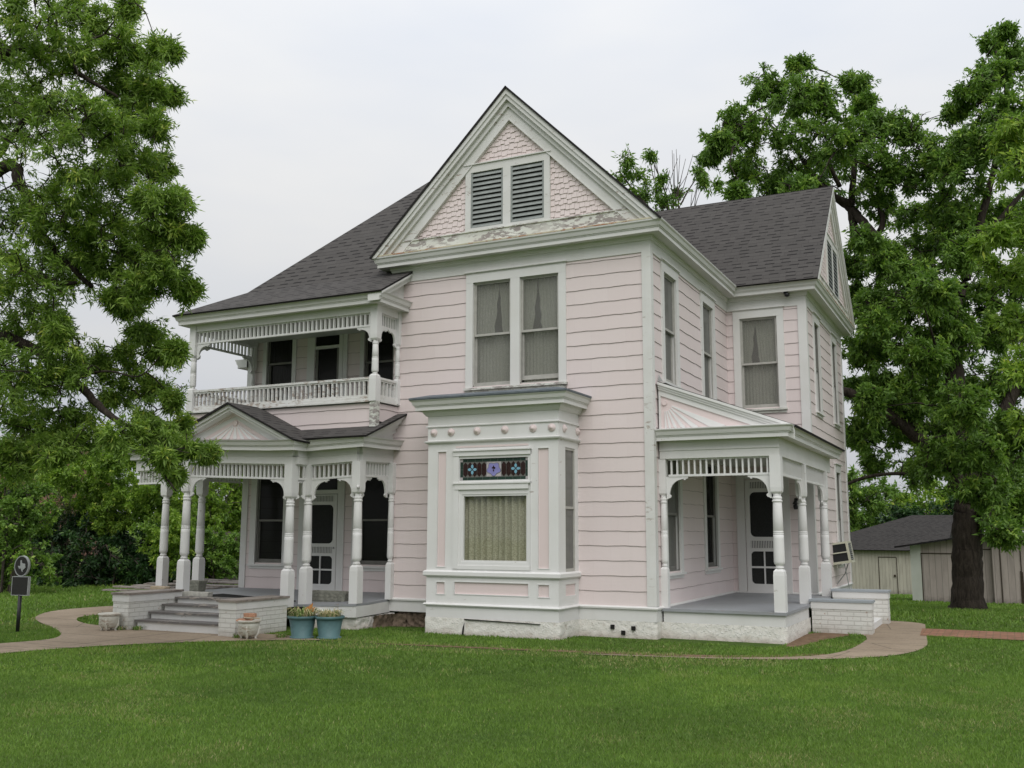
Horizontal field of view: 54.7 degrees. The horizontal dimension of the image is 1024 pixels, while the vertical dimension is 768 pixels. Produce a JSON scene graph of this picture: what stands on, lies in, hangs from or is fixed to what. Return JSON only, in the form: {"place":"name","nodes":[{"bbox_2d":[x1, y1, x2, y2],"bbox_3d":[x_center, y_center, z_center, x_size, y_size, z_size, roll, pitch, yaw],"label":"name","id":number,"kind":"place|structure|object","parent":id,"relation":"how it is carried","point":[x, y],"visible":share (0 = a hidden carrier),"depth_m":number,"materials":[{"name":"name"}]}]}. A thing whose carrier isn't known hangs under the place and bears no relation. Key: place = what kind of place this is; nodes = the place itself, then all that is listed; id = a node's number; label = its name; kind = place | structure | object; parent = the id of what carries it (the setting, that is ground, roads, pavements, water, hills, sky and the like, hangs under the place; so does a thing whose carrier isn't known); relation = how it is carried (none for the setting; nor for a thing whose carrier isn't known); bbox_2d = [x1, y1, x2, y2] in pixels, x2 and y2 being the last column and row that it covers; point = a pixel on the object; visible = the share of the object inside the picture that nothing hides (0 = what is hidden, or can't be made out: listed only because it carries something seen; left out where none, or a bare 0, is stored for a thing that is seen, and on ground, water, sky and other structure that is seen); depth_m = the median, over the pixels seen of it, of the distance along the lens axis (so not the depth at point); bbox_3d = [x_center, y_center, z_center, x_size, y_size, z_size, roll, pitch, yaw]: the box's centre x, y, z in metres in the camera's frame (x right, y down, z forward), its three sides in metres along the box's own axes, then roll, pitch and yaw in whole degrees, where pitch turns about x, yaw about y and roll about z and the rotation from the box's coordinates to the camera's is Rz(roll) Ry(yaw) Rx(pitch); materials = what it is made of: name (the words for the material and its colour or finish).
{"place":"outdoors","nodes":[
{"label":"outdoors","id":0,"kind":"place"},
{"bbox_2d":[0,606,319,652],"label":"front path","id":1,"kind":"structure","parent":0,"point":[71,628],"depth_m":15.62,"materials":[{"name":"beige concrete"}]},
{"bbox_2d":[98,612,120,630],"bbox_3d":[-6.757,4.000,16.601,0.370,0.315,0.367,-4,-9,26],"label":"garden urn","id":2,"kind":"object","parent":1,"relation":"on","point":[107,620],"visible":0.99,"depth_m":16.49,"materials":[{"name":"white stone"}]},
{"bbox_2d":[132,625,142,629],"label":"weed tuft","id":3,"kind":"object","parent":1,"relation":"on","point":[137,628],"visible":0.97,"depth_m":16.61,"materials":[{"name":"plant"}]},
{"bbox_2d":[237,619,260,638],"bbox_3d":[-4.093,3.826,15.390,0.370,0.315,0.367,-4,-9,26],"label":"garden urn","id":4,"kind":"object","parent":1,"relation":"on","point":[246,629],"visible":0.92,"depth_m":15.27,"materials":[{"name":"white stone"}]},
{"bbox_2d":[236,618,253,620],"bbox_3d":[-4.141,3.664,15.416,0.276,0.023,0.228,-4,-6,3],"label":"broken tile","id":5,"kind":"object","parent":4,"relation":"on","point":[243,619],"visible":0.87,"depth_m":15.32,"materials":[{"name":"ceramic"}]},
{"bbox_2d":[274,632,287,637],"bbox_3d":[-3.621,3.950,15.558,0.274,0.083,0.295,-4,-9,26],"label":"weed tuft","id":6,"kind":"object","parent":1,"relation":"on","point":[282,635],"visible":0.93,"depth_m":15.50,"materials":[{"name":"plant"}]},
{"bbox_2d":[287,614,315,638],"bbox_3d":[-3.294,3.814,15.546,0.470,0.350,0.470,-4,-9,26],"label":"planter pot","id":7,"kind":"object","parent":1,"relation":"on","point":[301,627],"visible":0.89,"depth_m":15.38,"materials":[{"name":"teal plastic"}]},
{"bbox_2d":[285,606,320,616],"bbox_3d":[-3.294,3.593,15.574,0.767,0.196,0.816,8,-11,-41],"label":"dry plant","id":8,"kind":"object","parent":7,"relation":"on","point":[298,612],"visible":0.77,"depth_m":15.43,"materials":[{"name":"plant"}]},
{"bbox_2d":[305,603,314,611],"bbox_3d":[-3.194,3.530,15.539,0.238,0.191,0.028,-4,-9,26],"label":"dead leaf","id":9,"kind":"object","parent":7,"relation":"in","point":[310,606],"visible":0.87,"depth_m":15.53,"materials":[{"name":"orange plant"}]},
{"bbox_2d":[0,533,1023,767],"bbox_3d":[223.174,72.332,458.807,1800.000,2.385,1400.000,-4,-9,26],"label":"ground","id":10,"kind":"structure","parent":0,"point":[704,642],"depth_m":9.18,"materials":[{"name":"green plant"}]},
{"bbox_2d":[11,556,30,631],"bbox_3d":[-8.148,3.525,16.395,0.351,1.345,0.059,-3,-9,18],"label":"historical marker","id":11,"kind":"object","parent":10,"relation":"on","point":[21,584],"visible":0.99,"depth_m":16.41,"materials":[{"name":"black metal"}]},
{"bbox_2d":[0,457,64,592],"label":"round shrub","id":12,"kind":"object","parent":10,"relation":"on","point":[20,525],"visible":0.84,"depth_m":26.53,"materials":[{"name":"green plant"}]},
{"bbox_2d":[0,436,101,554],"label":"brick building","id":13,"kind":"structure","parent":10,"relation":"on","point":[45,498],"depth_m":62.04,"materials":[{"name":"paint"}]},
{"bbox_2d":[0,423,123,558],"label":"lawn edge tree","id":14,"kind":"object","parent":10,"relation":"on","point":[10,433],"visible":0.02,"depth_m":43.91,"materials":[{"name":"green plant"}]},
{"bbox_2d":[42,467,108,570],"bbox_3d":[-14.448,4.654,32.951,3.729,4.021,2.603,-7,-11,40],"label":"olive shrub","id":15,"kind":"object","parent":10,"relation":"on","point":[68,509],"visible":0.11,"depth_m":32.11,"materials":[{"name":"green plant"}]},
{"bbox_2d":[0,0,228,492],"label":"oak tree","id":16,"kind":"object","parent":10,"relation":"on","point":[149,260],"visible":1,"depth_m":12.53,"materials":[{"name":"green plant"}]},
{"bbox_2d":[24,442,205,577],"bbox_3d":[-12.245,3.838,31.042,5.930,4.485,3.292,-2,-9,11],"label":"bright shrub","id":17,"kind":"object","parent":10,"relation":"on","point":[135,500],"visible":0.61,"depth_m":30.69,"materials":[{"name":"green plant"}]},
{"bbox_2d":[29,507,219,587],"bbox_3d":[-13.028,5.313,30.968,7.600,3.658,3.935,-1,-9,6],"label":"dark shrub","id":18,"kind":"object","parent":10,"relation":"on","point":[95,569],"visible":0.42,"depth_m":30.59,"materials":[{"name":"green plant"}]},
{"bbox_2d":[116,419,242,561],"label":"yard tree","id":19,"kind":"object","parent":10,"relation":"on","point":[222,514],"visible":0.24,"depth_m":40.44,"materials":[{"name":"green plant"}]},
{"bbox_2d":[170,526,240,583],"bbox_3d":[-9.623,5.633,31.576,3.182,2.262,2.296,-1,-9,5],"label":"vine shrub","id":20,"kind":"object","parent":10,"relation":"on","point":[221,554],"visible":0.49,"depth_m":31.18,"materials":[{"name":"green plant"}]},
{"bbox_2d":[193,530,240,579],"bbox_3d":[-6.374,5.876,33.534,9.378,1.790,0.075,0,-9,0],"label":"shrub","id":21,"kind":"object","parent":10,"relation":"on","point":[226,533],"visible":0.02,"depth_m":33.47,"materials":[{"name":"green plant"}]},
{"bbox_2d":[315,615,344,639],"bbox_3d":[-2.860,3.808,15.500,0.470,0.350,0.470,-4,-9,26],"label":"planter pot","id":22,"kind":"object","parent":10,"relation":"on","point":[329,628],"visible":0.93,"depth_m":15.34,"materials":[{"name":"teal plastic"}]},
{"bbox_2d":[315,608,343,616],"bbox_3d":[-2.892,3.600,15.527,0.687,0.168,0.577,-4,-9,26],"label":"dry plant","id":23,"kind":"object","parent":22,"relation":"on","point":[330,613],"visible":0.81,"depth_m":15.41,"materials":[{"name":"plant"}]},
{"bbox_2d":[107,496,882,550],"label":"distant trees","id":24,"kind":"object","parent":10,"relation":"on","point":[130,532],"depth_m":86.14,"materials":[{"name":"green plant"}]},
{"bbox_2d":[102,86,890,643],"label":"house","id":25,"kind":"structure","parent":10,"relation":"on","point":[514,366],"depth_m":17.60,"materials":[{"name":"wood"}]},
{"bbox_2d":[150,586,169,589],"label":"concrete block","id":26,"kind":"structure","parent":25,"relation":"on","point":[158,587],"depth_m":19.30,"materials":[{"name":"beige stone"}]},
{"bbox_2d":[182,591,195,595],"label":"concrete block","id":27,"kind":"structure","parent":25,"relation":"on","point":[187,593],"depth_m":17.92,"materials":[{"name":"grey concrete"}]},
{"bbox_2d":[189,580,207,591],"bbox_3d":[-6.150,3.917,19.185,0.367,0.210,0.315,-2,-9,15],"label":"trough planter","id":28,"kind":"object","parent":25,"relation":"on","point":[198,585],"visible":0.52,"depth_m":19.06,"materials":[{"name":"stone"}]},
{"bbox_2d":[212,594,295,601],"bbox_3d":[-4.836,3.857,17.773,1.700,0.092,0.860,-4,-9,26],"label":"door mat","id":29,"kind":"object","parent":25,"relation":"on","point":[228,595],"depth_m":18.12,"materials":[{"name":"black rubber"}]},
{"bbox_2d":[193,592,212,596],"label":"concrete block","id":30,"kind":"structure","parent":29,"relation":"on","point":[206,594],"depth_m":17.76,"materials":[{"name":"grey concrete"}]},
{"bbox_2d":[246,469,286,568],"bbox_3d":[-5.006,2.794,20.561,1.050,2.045,0.190,-4,-9,26],"label":"window","id":31,"kind":"structure","parent":25,"relation":"in","point":[268,505],"depth_m":20.61,"materials":[{"name":"black glass"}]},
{"bbox_2d":[262,339,296,401],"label":"window","id":32,"kind":"structure","parent":25,"relation":"in","point":[279,357],"depth_m":21.04,"materials":[{"name":"black glass"}]},
{"bbox_2d":[296,469,345,590],"bbox_3d":[-3.841,2.935,19.913,1.120,2.420,0.093,-4,-9,26],"label":"door","id":33,"kind":"structure","parent":25,"relation":"in","point":[328,508],"depth_m":19.85,"materials":[{"name":"white paint"}]},
{"bbox_2d":[306,334,348,398],"bbox_3d":[-3.803,-0.259,20.393,1.020,1.920,0.085,-4,-9,26],"label":"door","id":34,"kind":"structure","parent":25,"relation":"in","point":[331,362],"depth_m":20.45,"materials":[{"name":"white paint"}]},
{"bbox_2d":[312,590,348,601],"bbox_3d":[-3.266,3.823,17.797,0.877,0.200,0.262,-4,-9,26],"label":"trough planter","id":35,"kind":"object","parent":25,"relation":"on","point":[328,596],"visible":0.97,"depth_m":17.68,"materials":[{"name":"stone"}]},
{"bbox_2d":[349,466,388,570],"bbox_3d":[-2.687,2.631,19.431,1.060,2.045,0.190,-4,-9,26],"label":"window","id":36,"kind":"structure","parent":25,"relation":"in","point":[374,503],"depth_m":19.46,"materials":[{"name":"black glass"}]},
{"bbox_2d":[359,331,393,396],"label":"window","id":37,"kind":"structure","parent":25,"relation":"in","point":[386,349],"depth_m":19.92,"materials":[{"name":"black glass"}]},
{"bbox_2d":[408,387,591,622],"bbox_3d":[-0.218,1.992,16.418,2.915,3.710,1.085,-4,-9,26],"label":"bay window","id":38,"kind":"structure","parent":25,"relation":"in","point":[503,518],"depth_m":16.13,"materials":[{"name":"white paint"}]},
{"bbox_2d":[463,260,567,392],"bbox_3d":[0.084,-0.966,17.390,2.010,2.210,0.256,-4,-9,26],"label":"window","id":39,"kind":"structure","parent":25,"relation":"in","point":[520,352],"depth_m":17.39,"materials":[{"name":"white paint"}]},
{"bbox_2d":[660,257,682,388],"bbox_3d":[2.689,-0.985,17.210,0.241,2.210,1.050,-4,-9,26],"label":"window","id":40,"kind":"structure","parent":25,"relation":"in","point":[669,292],"depth_m":17.37,"materials":[{"name":"white paint"}]},
{"bbox_2d":[666,459,686,578],"bbox_3d":[2.662,2.134,16.706,0.241,2.250,1.070,-4,-9,26],"label":"window","id":41,"kind":"structure","parent":25,"relation":"in","point":[675,503],"depth_m":16.91,"materials":[{"name":"grey glass"}]},
{"bbox_2d":[699,289,716,399],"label":"window","id":42,"kind":"structure","parent":25,"relation":"in","point":[707,303],"depth_m":19.60,"materials":[{"name":"white paint"}]},
{"bbox_2d":[702,460,722,573],"bbox_3d":[3.738,2.461,18.866,0.242,2.250,1.120,-4,-9,26],"label":"window","id":43,"kind":"structure","parent":25,"relation":"in","point":[711,519],"depth_m":19.05,"materials":[{"name":"white paint"}]},
{"bbox_2d":[730,305,787,412],"bbox_3d":[5.144,-0.480,20.534,1.103,2.210,0.255,-4,-9,26],"label":"window","id":44,"kind":"structure","parent":25,"relation":"in","point":[762,384],"depth_m":20.59,"materials":[{"name":"white paint"}]},
{"bbox_2d":[735,472,792,592],"bbox_3d":[5.073,2.977,19.955,1.070,2.400,0.075,-4,-9,26],"label":"door","id":45,"kind":"structure","parent":25,"relation":"in","point":[759,564],"depth_m":20.00,"materials":[{"name":"white paint"}]},
{"bbox_2d":[811,311,824,418],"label":"window","id":46,"kind":"structure","parent":25,"relation":"in","point":[815,318],"depth_m":21.30,"materials":[{"name":"white paint"}]},
{"bbox_2d":[830,332,841,429],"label":"window","id":47,"kind":"structure","parent":25,"relation":"in","point":[835,398],"depth_m":23.45,"materials":[{"name":"white paint"}]},
{"bbox_2d":[834,463,846,566],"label":"window","id":48,"kind":"structure","parent":25,"relation":"in","point":[837,467],"depth_m":22.85,"materials":[{"name":"white paint"}]},
{"bbox_2d":[832,541,854,588],"bbox_3d":[7.207,4.152,21.593,0.487,1.440,0.604,-4,-9,26],"label":"window cooler","id":49,"kind":"object","parent":25,"relation":"attached to","point":[843,553],"depth_m":21.42,"materials":[{"name":"beige metal"}]},
{"bbox_2d":[377,643,824,657],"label":"bare earth","id":50,"kind":"structure","parent":10,"relation":"on","point":[684,655],"depth_m":13.64,"materials":[{"name":"brown soil"}]},
{"bbox_2d":[611,143,724,210],"bbox_3d":[5.561,-0.736,34.582,4.544,15.959,2.154,1,-9,-4],"label":"half bare tree","id":51,"kind":"object","parent":10,"relation":"on","point":[661,180],"visible":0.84,"depth_m":35.22,"materials":[{"name":"green plant"}]},
{"bbox_2d":[787,633,848,646],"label":"bare earth","id":52,"kind":"structure","parent":10,"relation":"on","point":[807,639],"depth_m":15.78,"materials":[{"name":"brown soil"}]},
{"bbox_2d":[693,18,1023,609],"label":"pecan tree","id":53,"kind":"object","parent":10,"relation":"on","point":[963,448],"visible":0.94,"depth_m":26.22,"materials":[{"name":"green plant"}]},
{"bbox_2d":[847,464,919,531],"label":"boundary tree","id":54,"kind":"object","parent":10,"relation":"on","point":[872,505],"visible":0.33,"depth_m":64.71,"materials":[{"name":"green plant"}]},
{"bbox_2d":[850,515,952,594],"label":"garden shed","id":55,"kind":"structure","parent":10,"relation":"on","point":[881,562],"depth_m":53.39,"materials":[{"name":"grey wood"}]},
{"bbox_2d":[880,476,953,514],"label":"boundary tree","id":56,"kind":"object","parent":10,"relation":"on","point":[912,497],"visible":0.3,"depth_m":68.86,"materials":[{"name":"green plant"}]},
{"bbox_2d":[874,495,983,532],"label":"boundary tree","id":57,"kind":"object","parent":10,"relation":"on","point":[907,511],"visible":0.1,"depth_m":59.07,"materials":[{"name":"green plant"}]},
{"bbox_2d":[894,527,1023,603],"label":"garden shed","id":58,"kind":"structure","parent":10,"relation":"on","point":[931,570],"depth_m":34.81,"materials":[{"name":"paint"}]},
{"bbox_2d":[960,84,1023,449],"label":"ash tree","id":59,"kind":"object","parent":10,"relation":"on","point":[1008,133],"visible":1,"depth_m":19.30,"materials":[{"name":"green plant"}]},
{"bbox_2d":[1007,451,1023,487],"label":"boundary tree","id":60,"kind":"object","parent":10,"relation":"on","point":[1017,474],"depth_m":61.26,"materials":[{"name":"green plant"}]},
{"bbox_2d":[0,0,1023,526],"label":"sky","id":61,"kind":"structure","parent":0,"point":[308,120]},
{"bbox_2d":[599,621,927,658],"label":"side path","id":62,"kind":"structure","parent":0,"point":[896,637],"depth_m":14.78,"materials":[{"name":"beige concrete"}]},
{"bbox_2d":[920,628,1023,639],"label":"brick path","id":63,"kind":"structure","parent":0,"point":[978,634],"depth_m":16.27,"materials":[{"name":"brown brick"}]},
{"bbox_3d":[-4.054,3.638,15.399,0.231,0.020,0.173,13,-15,-35],"label":"broken tile","id":64,"kind":"object","parent":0,"visible":0},
{"bbox_2d":[243,613,256,616],"bbox_3d":[-4.077,3.597,15.418,0.190,0.056,0.104,-2,-9,12],"label":"brick","id":65,"kind":"object","parent":64,"relation":"on","point":[250,614],"visible":1,"depth_m":15.37,"materials":[{"name":"brick"}]}
]}

